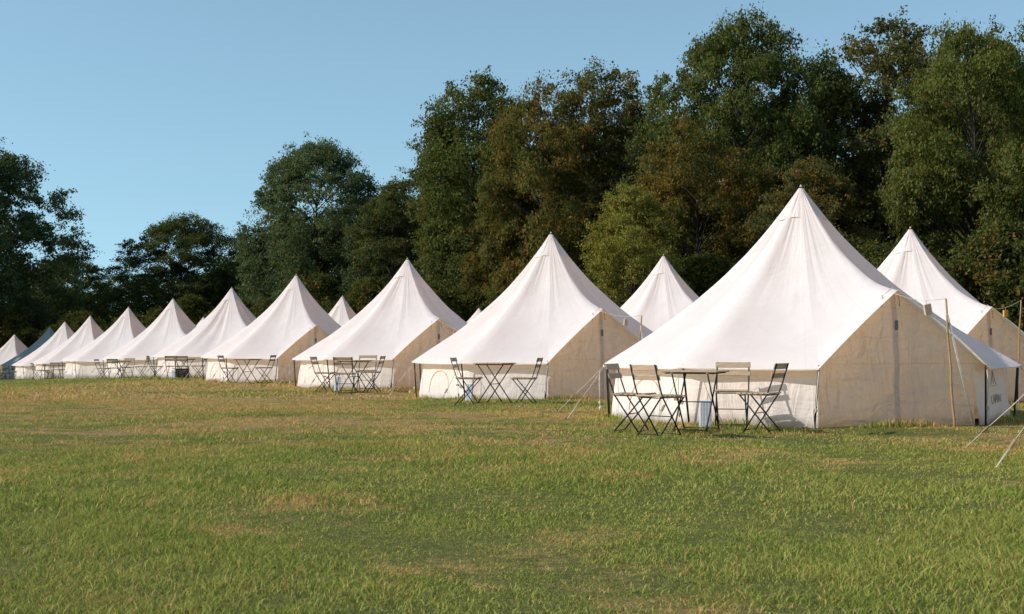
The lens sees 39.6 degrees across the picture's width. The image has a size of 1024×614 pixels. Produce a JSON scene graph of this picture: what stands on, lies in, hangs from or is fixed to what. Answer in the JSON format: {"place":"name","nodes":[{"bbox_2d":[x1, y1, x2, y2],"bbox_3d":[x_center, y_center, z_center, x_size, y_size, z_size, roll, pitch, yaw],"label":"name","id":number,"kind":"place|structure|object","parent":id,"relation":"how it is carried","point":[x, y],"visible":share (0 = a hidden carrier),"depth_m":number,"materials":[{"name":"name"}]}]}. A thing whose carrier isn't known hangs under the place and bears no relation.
{"place":"outdoors","nodes":[
{"label":"outdoors","id":0,"kind":"place"},
{"bbox_2d":[0,375,1023,613],"bbox_3d":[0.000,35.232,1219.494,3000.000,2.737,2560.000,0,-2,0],"label":"meadow","id":1,"kind":"structure","parent":0,"point":[541,557],"depth_m":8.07,"materials":[{"name":"green plant"}]},
{"bbox_2d":[0,335,23,347],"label":"shrub","id":2,"kind":"object","parent":1,"relation":"on","point":[2,342],"visible":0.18,"depth_m":95.91,"materials":[{"name":"green plant"}]},
{"bbox_2d":[0,335,27,377],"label":"bell tent","id":3,"kind":"object","parent":1,"relation":"on","point":[13,346],"visible":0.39,"depth_m":92.09,"materials":[{"name":"beige fabric"}]},
{"bbox_2d":[0,327,54,378],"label":"bell tent","id":4,"kind":"object","parent":1,"relation":"on","point":[48,334],"visible":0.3,"depth_m":85.04,"materials":[{"name":"blue fabric"}]},
{"bbox_2d":[0,306,56,347],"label":"shrub","id":5,"kind":"object","parent":1,"relation":"on","point":[17,322],"visible":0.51,"depth_m":96.52,"materials":[{"name":"green plant"}]},
{"bbox_2d":[1,322,73,378],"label":"bell tent","id":6,"kind":"object","parent":1,"relation":"on","point":[62,335],"visible":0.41,"depth_m":77.81,"materials":[{"name":"beige fabric"}]},
{"bbox_2d":[0,137,99,344],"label":"tree","id":7,"kind":"object","parent":1,"relation":"on","point":[14,265],"visible":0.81,"depth_m":102.42,"materials":[{"name":"green plant"}]},
{"bbox_2d":[50,362,60,377],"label":"folding chair","id":8,"kind":"object","parent":1,"relation":"on","point":[54,365],"visible":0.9,"depth_m":67.73,"materials":[{"name":"brown wood"}]},
{"bbox_2d":[23,315,103,378],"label":"bell tent","id":9,"kind":"object","parent":1,"relation":"on","point":[88,331],"visible":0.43,"depth_m":71.28,"materials":[{"name":"beige fabric"}]},
{"bbox_2d":[37,309,108,337],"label":"shrub","id":10,"kind":"object","parent":1,"relation":"on","point":[77,319],"visible":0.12,"depth_m":94.95,"materials":[{"name":"green plant"}]},
{"bbox_2d":[18,252,131,327],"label":"tree","id":11,"kind":"object","parent":1,"relation":"on","point":[92,277],"visible":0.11,"depth_m":117.23,"materials":[{"name":"green plant"}]},
{"bbox_2d":[47,308,145,378],"bbox_3d":[-17.381,1.702,64.369,6.942,3.426,6.077,1,-2,-22],"label":"bell tent","id":12,"kind":"object","parent":1,"relation":"on","point":[126,327],"visible":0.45,"depth_m":62.53,"materials":[{"name":"beige fabric"}]},
{"bbox_2d":[94,359,108,378],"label":"folding chair","id":13,"kind":"object","parent":1,"relation":"on","point":[98,362],"visible":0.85,"depth_m":52.98,"materials":[{"name":"brown wood"}]},
{"bbox_2d":[107,359,120,377],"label":"folding chair","id":14,"kind":"object","parent":1,"relation":"on","point":[110,368],"visible":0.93,"depth_m":52.19,"materials":[{"name":"brown wood"}]},
{"bbox_2d":[112,361,130,377],"bbox_3d":[-14.639,2.365,53.356,0.524,0.692,0.639,0,-2,10],"label":"folding table","id":15,"kind":"object","parent":1,"relation":"on","point":[121,366],"visible":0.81,"depth_m":53.20,"materials":[{"name":"black paint"}]},
{"bbox_2d":[83,269,168,323],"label":"tree","id":16,"kind":"object","parent":1,"relation":"on","point":[114,282],"visible":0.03,"depth_m":127.88,"materials":[{"name":"green plant"}]},
{"bbox_2d":[99,313,153,331],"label":"shrub","id":17,"kind":"object","parent":1,"relation":"on","point":[140,318],"visible":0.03,"depth_m":91.20,"materials":[{"name":"green plant"}]},
{"bbox_2d":[122,358,134,377],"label":"folding chair","id":18,"kind":"object","parent":1,"relation":"on","point":[128,367],"visible":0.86,"depth_m":54.23,"materials":[{"name":"brown wood"}]},
{"bbox_2d":[134,358,148,377],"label":"folding chair","id":19,"kind":"object","parent":1,"relation":"on","point":[143,367],"visible":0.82,"depth_m":52.79,"materials":[{"name":"brown wood"}]},
{"bbox_2d":[90,299,196,378],"bbox_3d":[-13.928,1.380,58.379,6.819,3.470,6.081,0,-2,-24],"label":"bell tent","id":20,"kind":"object","parent":1,"relation":"on","point":[172,323],"visible":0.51,"depth_m":56.56,"materials":[{"name":"beige fabric"}]},
{"bbox_2d":[146,356,162,379],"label":"folding chair","id":21,"kind":"object","parent":1,"relation":"on","point":[153,368],"visible":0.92,"depth_m":44.82,"materials":[{"name":"brown wood"}]},
{"bbox_2d":[83,210,257,327],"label":"tree","id":22,"kind":"object","parent":1,"relation":"on","point":[211,284],"visible":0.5,"depth_m":102.35,"materials":[{"name":"green plant"}]},
{"bbox_2d":[165,356,179,378],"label":"folding chair","id":23,"kind":"object","parent":1,"relation":"on","point":[176,359],"visible":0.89,"depth_m":46.16,"materials":[{"name":"brown wood"}]},
{"bbox_2d":[142,292,214,326],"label":"shrub","id":24,"kind":"object","parent":1,"relation":"on","point":[194,309],"visible":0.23,"depth_m":89.37,"materials":[{"name":"green plant"}]},
{"bbox_2d":[175,356,188,377],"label":"folding chair","id":25,"kind":"object","parent":1,"relation":"on","point":[182,360],"visible":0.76,"depth_m":46.56,"materials":[{"name":"brown wood"}]},
{"bbox_2d":[175,368,189,377],"bbox_3d":[-11.091,2.240,47.857,0.480,0.342,0.430,0,-2,-12],"label":"wicker crate","id":26,"kind":"object","parent":1,"relation":"on","point":[181,374],"visible":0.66,"depth_m":47.67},
{"bbox_2d":[175,359,194,377],"bbox_3d":[-10.988,2.080,47.661,0.524,0.692,0.639,-1,-2,20],"label":"folding table","id":27,"kind":"object","parent":1,"relation":"on","point":[181,369],"visible":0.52,"depth_m":47.58,"materials":[{"name":"black paint"}]},
{"bbox_2d":[137,287,256,377],"bbox_3d":[-10.283,1.041,51.987,6.883,3.518,6.049,0,-2,-25],"label":"bell tent","id":28,"kind":"object","parent":1,"relation":"on","point":[229,316],"visible":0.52,"depth_m":50.27,"materials":[{"name":"white fabric"}]},
{"bbox_2d":[191,358,206,377],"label":"folding chair","id":29,"kind":"object","parent":1,"relation":"on","point":[204,359],"visible":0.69,"depth_m":46.51,"materials":[{"name":"brown wood"}]},
{"bbox_2d":[196,297,256,324],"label":"shrub","id":30,"kind":"object","parent":1,"relation":"on","point":[247,303],"visible":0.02,"depth_m":87.75,"materials":[{"name":"green plant"}]},
{"bbox_2d":[217,355,238,382],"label":"folding chair","id":31,"kind":"object","parent":1,"relation":"on","point":[222,360],"visible":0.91,"depth_m":38.56,"materials":[{"name":"brown wood"}]},
{"bbox_2d":[235,359,259,382],"bbox_3d":[-7.234,1.762,38.867,0.524,0.692,0.639,-1,-2,24],"label":"folding table","id":32,"kind":"object","parent":1,"relation":"on","point":[248,367],"visible":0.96,"depth_m":38.76,"materials":[{"name":"black paint"}]},
{"bbox_2d":[229,251,268,299],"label":"tree","id":33,"kind":"object","parent":1,"relation":"on","point":[238,263],"visible":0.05,"depth_m":107.42,"materials":[{"name":"green plant"}]},
{"bbox_2d":[185,274,340,382],"bbox_3d":[-6.638,0.774,43.376,6.842,3.534,5.974,1,-1,-22],"label":"bell tent","id":34,"kind":"object","parent":1,"relation":"on","point":[290,323],"visible":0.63,"depth_m":41.33,"materials":[{"name":"beige fabric"}]},
{"bbox_2d":[278,324,328,381],"bbox_3d":[-5.678,1.483,40.826,2.134,2.013,0.219,1,-1,-22],"label":"door panel","id":35,"kind":"structure","parent":34,"relation":"in","point":[315,335],"depth_m":40.58,"materials":[{"name":"beige fabric"}]},
{"bbox_2d":[249,296,276,317],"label":"shrub","id":36,"kind":"object","parent":1,"relation":"on","point":[263,306],"visible":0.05,"depth_m":79.87,"materials":[{"name":"green plant"}]},
{"bbox_2d":[255,355,275,383],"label":"folding chair","id":37,"kind":"object","parent":1,"relation":"on","point":[271,356],"visible":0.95,"depth_m":38.44,"materials":[{"name":"brown wood"}]},
{"bbox_2d":[207,232,336,307],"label":"tree","id":38,"kind":"object","parent":1,"relation":"on","point":[231,257],"depth_m":110.47,"materials":[{"name":"green plant"}]},
{"bbox_2d":[227,131,390,307],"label":"tree","id":39,"kind":"object","parent":1,"relation":"on","point":[291,229],"visible":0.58,"depth_m":90.66,"materials":[{"name":"green plant"}]},
{"bbox_2d":[310,357,336,392],"bbox_3d":[-3.976,1.439,29.978,0.482,0.788,0.414,0,-2,10],"label":"folding chair","id":40,"kind":"object","parent":1,"relation":"on","point":[314,363],"visible":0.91,"depth_m":29.83,"materials":[{"name":"brown wood"}]},
{"bbox_2d":[299,271,352,306],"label":"shrub","id":41,"kind":"object","parent":1,"relation":"on","point":[320,286],"visible":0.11,"depth_m":75.57,"materials":[{"name":"green plant"}]},
{"bbox_2d":[334,376,340,390],"bbox_3d":[-3.828,1.682,31.190,0.141,0.320,0.025,-1,-8,20],"label":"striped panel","id":42,"kind":"object","parent":1,"relation":"on","point":[339,381],"visible":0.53,"depth_m":31.18,"materials":[{"name":"fabric"}]},
{"bbox_2d":[328,295,355,326],"bbox_3d":[-7.545,1.313,62.765,7.020,3.632,6.091,1,-1,-22],"label":"bell tent","id":43,"kind":"object","parent":1,"relation":"on","point":[341,313],"visible":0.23,"depth_m":61.91,"materials":[{"name":"beige fabric"}]},
{"bbox_2d":[275,194,410,291],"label":"tree","id":44,"kind":"object","parent":1,"relation":"on","point":[331,250],"visible":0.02,"depth_m":102.03,"materials":[{"name":"green plant"}]},
{"bbox_2d":[333,357,355,394],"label":"folding chair","id":45,"kind":"object","parent":1,"relation":"on","point":[342,363],"visible":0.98,"depth_m":29.08,"materials":[{"name":"brown wood"}]},
{"bbox_2d":[320,274,386,314],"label":"shrub","id":46,"kind":"object","parent":1,"relation":"on","point":[365,293],"visible":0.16,"depth_m":70.76,"materials":[{"name":"green plant"}]},
{"bbox_2d":[335,360,372,391],"bbox_3d":[-3.396,1.488,30.571,0.524,0.692,0.639,-1,-2,30],"label":"folding table","id":47,"kind":"object","parent":1,"relation":"on","point":[356,361],"visible":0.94,"depth_m":30.45,"materials":[{"name":"black paint"}]},
{"bbox_2d":[356,355,376,389],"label":"folding chair","id":48,"kind":"object","parent":1,"relation":"on","point":[369,356],"visible":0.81,"depth_m":31.77,"materials":[{"name":"brown wood"}]},
{"bbox_2d":[273,258,467,388],"bbox_3d":[-2.696,0.551,35.693,6.972,3.528,5.888,1,-2,-22],"label":"bell tent","id":49,"kind":"object","parent":1,"relation":"on","point":[398,324],"visible":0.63,"depth_m":33.67,"materials":[{"name":"white fabric"}]},
{"bbox_2d":[394,317,453,388],"bbox_3d":[-1.736,1.218,33.146,2.175,2.010,0.239,1,-2,-22],"label":"door panel","id":50,"kind":"structure","parent":49,"relation":"in","point":[434,334],"depth_m":32.93,"materials":[{"name":"beige fabric"}]},
{"bbox_2d":[359,356,385,392],"bbox_3d":[-2.945,1.427,30.068,0.482,0.788,0.414,0,-2,8],"label":"folding chair","id":51,"kind":"object","parent":1,"relation":"on","point":[379,362],"visible":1,"depth_m":29.95,"materials":[{"name":"brown wood"}]},
{"bbox_2d":[342,176,448,285],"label":"tree","id":52,"kind":"object","parent":1,"relation":"on","point":[390,199],"visible":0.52,"depth_m":83.44,"materials":[{"name":"green plant"}]},
{"bbox_2d":[358,159,477,282],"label":"tree","id":53,"kind":"object","parent":1,"relation":"on","point":[411,231],"visible":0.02,"depth_m":95.69,"materials":[{"name":"green plant"}]},
{"bbox_2d":[425,280,484,321],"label":"shrub","id":54,"kind":"object","parent":1,"relation":"on","point":[462,312],"visible":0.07,"depth_m":67.28,"materials":[{"name":"green plant"}]},
{"bbox_2d":[411,140,521,294],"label":"tree","id":55,"kind":"object","parent":1,"relation":"on","point":[459,188],"depth_m":90.89,"materials":[{"name":"green plant"}]},
{"bbox_2d":[450,357,482,404],"bbox_3d":[-0.757,1.231,23.581,0.482,0.788,0.414,0,-2,10],"label":"folding chair","id":56,"kind":"object","parent":1,"relation":"on","point":[457,365],"visible":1,"depth_m":23.50,"materials":[{"name":"brown wood"}]},
{"bbox_2d":[465,383,472,400],"bbox_3d":[-0.749,1.492,24.891,0.141,0.320,0.025,-1,-8,30],"label":"striped panel","id":57,"kind":"object","parent":1,"relation":"on","point":[469,394],"visible":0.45,"depth_m":24.87,"materials":[{"name":"fabric"}]},
{"bbox_2d":[450,294,490,312],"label":"shrub","id":58,"kind":"object","parent":1,"relation":"on","point":[469,304],"visible":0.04,"depth_m":70.18,"materials":[{"name":"green plant"}]},
{"bbox_2d":[402,65,543,306],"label":"tree","id":59,"kind":"object","parent":1,"relation":"on","point":[446,153],"visible":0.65,"depth_m":76.71,"materials":[{"name":"green plant"}]},
{"bbox_2d":[467,308,481,322],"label":"bell tent","id":60,"kind":"object","parent":1,"relation":"on","point":[477,312],"visible":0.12,"depth_m":61.82,"materials":[{"name":"beige fabric"}]},
{"bbox_2d":[464,274,517,311],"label":"shrub","id":61,"kind":"object","parent":1,"relation":"on","point":[493,297],"visible":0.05,"depth_m":70.00,"materials":[{"name":"green plant"}]},
{"bbox_2d":[447,169,539,301],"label":"tree","id":62,"kind":"object","parent":1,"relation":"on","point":[473,270],"visible":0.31,"depth_m":72.55,"materials":[{"name":"green plant"}]},
{"bbox_2d":[473,363,515,402],"bbox_3d":[-0.287,1.283,23.874,0.524,0.692,0.639,-1,-2,22],"label":"folding table","id":63,"kind":"object","parent":1,"relation":"on","point":[487,364],"visible":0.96,"depth_m":23.73,"materials":[{"name":"black paint"}]},
{"bbox_2d":[387,232,652,399],"bbox_3d":[0.698,0.296,28.678,6.961,3.572,5.968,0,-1,-21],"label":"bell tent","id":64,"kind":"object","parent":1,"relation":"on","point":[550,303],"visible":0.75,"depth_m":26.43,"materials":[{"name":"white fabric"}]},
{"bbox_2d":[548,307,638,398],"bbox_3d":[1.625,1.010,26.112,2.172,2.034,0.218,0,-1,-21],"label":"door panel","id":65,"kind":"structure","parent":64,"relation":"in","point":[600,340],"depth_m":26.00,"materials":[{"name":"beige fabric"}]},
{"bbox_2d":[510,358,542,402],"bbox_3d":[0.247,1.232,23.568,0.482,0.788,0.414,0,-2,12],"label":"folding chair","id":66,"kind":"object","parent":1,"relation":"on","point":[536,366],"visible":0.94,"depth_m":23.48,"materials":[{"name":"brown wood"}]},
{"bbox_2d":[471,69,612,304],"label":"tree","id":67,"kind":"object","parent":1,"relation":"on","point":[492,187],"visible":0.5,"depth_m":68.49,"materials":[{"name":"green plant"}]},
{"bbox_2d":[586,274,629,304],"bbox_3d":[3.662,0.786,55.848,5.705,4.285,5.907,-1,-2,31],"label":"shrub","id":68,"kind":"object","parent":1,"relation":"on","point":[591,279],"visible":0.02,"depth_m":56.01,"materials":[{"name":"green plant"}]},
{"bbox_2d":[523,56,710,277],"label":"tree","id":69,"kind":"object","parent":1,"relation":"on","point":[627,117],"visible":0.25,"depth_m":70.48,"materials":[{"name":"green plant"}]},
{"bbox_2d":[601,311,642,340],"bbox_3d":[2.106,0.928,25.580,0.197,1.734,1.365,1,-2,-36],"label":"bamboo pole","id":70,"kind":"object","parent":1,"relation":"on","point":[640,333],"visible":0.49,"depth_m":25.44,"materials":[{"name":"beige wood"}]},
{"bbox_2d":[594,246,658,303],"bbox_3d":[5.913,0.293,56.029,5.705,5.467,5.907,1,-2,-22],"label":"shrub","id":71,"kind":"object","parent":1,"relation":"on","point":[638,283],"visible":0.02,"depth_m":54.93,"materials":[{"name":"green plant"}]},
{"bbox_2d":[604,363,656,432],"bbox_3d":[1.310,1.018,15.742,0.482,0.788,0.414,-1,-2,24],"label":"folding chair","id":72,"kind":"object","parent":1,"relation":"on","point":[614,375],"visible":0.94,"depth_m":15.68,"materials":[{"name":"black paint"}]},
{"bbox_2d":[574,181,694,306],"bbox_3d":[4.292,-0.878,49.715,4.569,7.077,5.692,0,-2,-10],"label":"tree","id":73,"kind":"object","parent":1,"relation":"on","point":[623,229],"visible":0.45,"depth_m":49.16,"materials":[{"name":"green plant"}]},
{"bbox_2d":[593,113,721,246],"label":"tree","id":74,"kind":"object","parent":1,"relation":"on","point":[643,170],"depth_m":80.58,"materials":[{"name":"green plant"}]},
{"bbox_2d":[629,364,686,437],"bbox_3d":[1.554,1.001,15.107,0.482,0.788,0.414,1,-2,-38],"label":"folding chair","id":75,"kind":"object","parent":1,"relation":"on","point":[633,367],"visible":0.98,"depth_m":15.03,"materials":[{"name":"brown wood"}]},
{"bbox_2d":[620,254,698,331],"bbox_3d":[3.607,0.513,35.007,6.842,3.568,6.094,0,-2,-22],"label":"bell tent","id":76,"kind":"object","parent":1,"relation":"on","point":[663,294],"visible":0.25,"depth_m":33.91,"materials":[{"name":"beige fabric"}]},
{"bbox_2d":[630,249,733,296],"bbox_3d":[7.283,0.412,52.179,5.907,4.960,5.705,0,-2,15],"label":"shrub","id":77,"kind":"object","parent":1,"relation":"on","point":[708,268],"visible":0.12,"depth_m":50.74,"materials":[{"name":"green plant"}]},
{"bbox_2d":[662,370,728,431],"bbox_3d":[2.083,1.067,16.127,0.639,0.692,0.524,-1,-2,24],"label":"folding table","id":78,"kind":"object","parent":1,"relation":"on","point":[685,372],"visible":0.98,"depth_m":16.07,"materials":[{"name":"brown wood"}]},
{"bbox_2d":[609,112,783,285],"bbox_3d":[7.546,-2.482,58.093,8.474,10.958,6.566,1,-2,-20],"label":"tree","id":79,"kind":"object","parent":1,"relation":"on","point":[707,215],"visible":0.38,"depth_m":57.19,"materials":[{"name":"green plant"}]},
{"bbox_2d":[699,400,711,426],"bbox_3d":[2.277,1.258,16.747,0.141,0.320,0.025,0,-8,14],"label":"striped panel","id":80,"kind":"object","parent":1,"relation":"on","point":[704,408],"visible":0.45,"depth_m":16.74,"materials":[{"name":"blue plastic"}]},
{"bbox_2d":[685,270,729,296],"bbox_3d":[8.627,0.557,50.193,5.907,4.454,5.705,1,-2,-38],"label":"shrub","id":81,"kind":"object","parent":1,"relation":"on","point":[700,294],"depth_m":50.15,"materials":[{"name":"green plant"}]},
{"bbox_2d":[674,86,767,228],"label":"tree","id":82,"kind":"object","parent":1,"relation":"on","point":[743,129],"depth_m":83.58,"materials":[{"name":"green plant"}]},
{"bbox_2d":[602,1,856,259],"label":"tree","id":83,"kind":"object","parent":1,"relation":"on","point":[710,56],"visible":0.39,"depth_m":62.74,"materials":[{"name":"green plant"}]},
{"bbox_2d":[714,362,750,425],"bbox_3d":[2.590,1.044,16.762,0.414,0.788,0.482,0,-2,13],"label":"folding chair","id":84,"kind":"object","parent":1,"relation":"on","point":[734,365],"visible":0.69,"depth_m":16.90,"materials":[{"name":"brown wood"}]},
{"bbox_2d":[736,363,788,433],"bbox_3d":[2.788,1.015,15.811,0.482,0.788,0.414,-1,-2,30],"label":"folding chair","id":85,"kind":"object","parent":1,"relation":"on","point":[774,374],"visible":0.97,"depth_m":15.74,"materials":[{"name":"brown wood"}]},
{"bbox_2d":[557,185,1023,428],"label":"bell tent","id":86,"kind":"object","parent":1,"relation":"on","point":[804,288],"visible":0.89,"depth_m":17.49,"materials":[{"name":"white fabric"}]},
{"bbox_2d":[818,287,974,427],"bbox_3d":[4.629,0.738,17.264,2.156,1.975,0.219,0,-2,-16],"label":"door panel","id":87,"kind":"structure","parent":86,"relation":"in","point":[895,365],"depth_m":17.24,"materials":[{"name":"beige fabric"}]},
{"bbox_2d":[743,76,880,200],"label":"tree","id":88,"kind":"object","parent":1,"relation":"on","point":[806,100],"visible":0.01,"depth_m":79.12,"materials":[{"name":"green plant"}]},
{"bbox_2d":[737,153,895,249],"bbox_3d":[11.797,-1.578,55.807,6.800,8.960,5.458,2,-2,-45],"label":"tree","id":89,"kind":"object","parent":1,"relation":"on","point":[807,177],"visible":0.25,"depth_m":55.35,"materials":[{"name":"green plant"}]},
{"bbox_2d":[838,227,880,264],"bbox_3d":[9.883,0.006,48.074,5.705,5.636,5.907,0,-2,-1],"label":"shrub","id":90,"kind":"object","parent":1,"relation":"on","point":[851,239],"depth_m":47.87,"materials":[{"name":"green plant"}]},
{"bbox_2d":[852,237,895,268],"bbox_3d":[11.397,0.174,46.891,5.907,5.129,5.705,-1,-2,36],"label":"shrub","id":91,"kind":"object","parent":1,"relation":"on","point":[868,249],"visible":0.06,"depth_m":46.68,"materials":[{"name":"green plant"}]},
{"bbox_2d":[772,5,984,255],"bbox_3d":[16.471,-5.153,63.919,11.224,16.900,8.909,1,-2,-28],"label":"tree","id":92,"kind":"object","parent":1,"relation":"on","point":[869,133],"visible":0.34,"depth_m":63.46,"materials":[{"name":"green plant"}]},
{"bbox_2d":[840,106,935,256],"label":"tree","id":93,"kind":"object","parent":1,"relation":"on","point":[890,235],"depth_m":75.38,"materials":[{"name":"green plant"}]},
{"bbox_2d":[866,248,997,306],"bbox_3d":[12.686,0.324,44.805,5.907,4.623,5.705,0,-2,-17],"label":"shrub","id":94,"kind":"object","parent":1,"relation":"on","point":[886,255],"visible":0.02,"depth_m":44.76,"materials":[{"name":"green plant"}]},
{"bbox_2d":[894,293,975,427],"bbox_3d":[4.990,0.672,16.896,0.968,1.702,0.164,-1,-2,35],"label":"bamboo pole","id":95,"kind":"object","parent":1,"relation":"on","point":[950,365],"visible":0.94,"depth_m":16.70,"materials":[{"name":"beige wood"}]},
{"bbox_2d":[923,301,932,315],"bbox_3d":[4.949,0.006,16.948,0.100,0.179,0.030,-12,3,-20],"label":"hanging tag","id":96,"kind":"object","parent":95,"relation":"hanging from","point":[927,308],"visible":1,"depth_m":16.93,"materials":[{"name":"beige wood"}]},
{"bbox_2d":[868,11,1023,263],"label":"tree","id":97,"kind":"object","parent":1,"relation":"on","point":[931,163],"visible":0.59,"depth_m":53.48,"materials":[{"name":"green plant"}]},
{"bbox_2d":[876,83,1017,230],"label":"tree","id":98,"kind":"object","parent":1,"relation":"on","point":[982,134],"depth_m":76.10,"materials":[{"name":"green plant"}]},
{"bbox_2d":[877,227,1023,401],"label":"bell tent","id":99,"kind":"object","parent":1,"relation":"on","point":[911,266],"visible":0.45,"depth_m":25.57,"materials":[{"name":"beige fabric"}]},
{"bbox_2d":[968,304,1023,401],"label":"door panel","id":100,"kind":"structure","parent":99,"relation":"in","point":[991,330],"depth_m":24.89,"materials":[{"name":"beige fabric"}]},
{"bbox_2d":[939,18,1023,254],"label":"tree","id":101,"kind":"object","parent":1,"relation":"on","point":[982,120],"visible":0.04,"depth_m":60.63,"materials":[{"name":"green plant"}]},
{"bbox_2d":[941,215,1023,331],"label":"shrub","id":102,"kind":"object","parent":1,"relation":"on","point":[994,250],"visible":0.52,"depth_m":40.86,"materials":[{"name":"green plant"}]},
{"bbox_2d":[965,394,1023,466],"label":"ropes","id":103,"kind":"object","parent":1,"relation":"on","point":[1012,443],"visible":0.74,"depth_m":11.36,"materials":[{"name":"beige fabric"}]},
{"bbox_2d":[975,254,1023,330],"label":"shrub","id":104,"kind":"object","parent":1,"relation":"on","point":[1016,298],"visible":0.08,"depth_m":40.96,"materials":[{"name":"green plant"}]},
{"bbox_2d":[1000,300,1021,399],"bbox_3d":[8.572,0.820,24.651,0.528,1.879,0.107,0,-2,12],"label":"bamboo pole","id":105,"kind":"object","parent":1,"relation":"on","point":[1019,327],"visible":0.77,"depth_m":24.61,"materials":[{"name":"black paint"}]},
{"bbox_2d":[0,0,1023,302],"label":"sky","id":106,"kind":"structure","parent":0,"point":[150,110],"materials":[{"name":"blue"}]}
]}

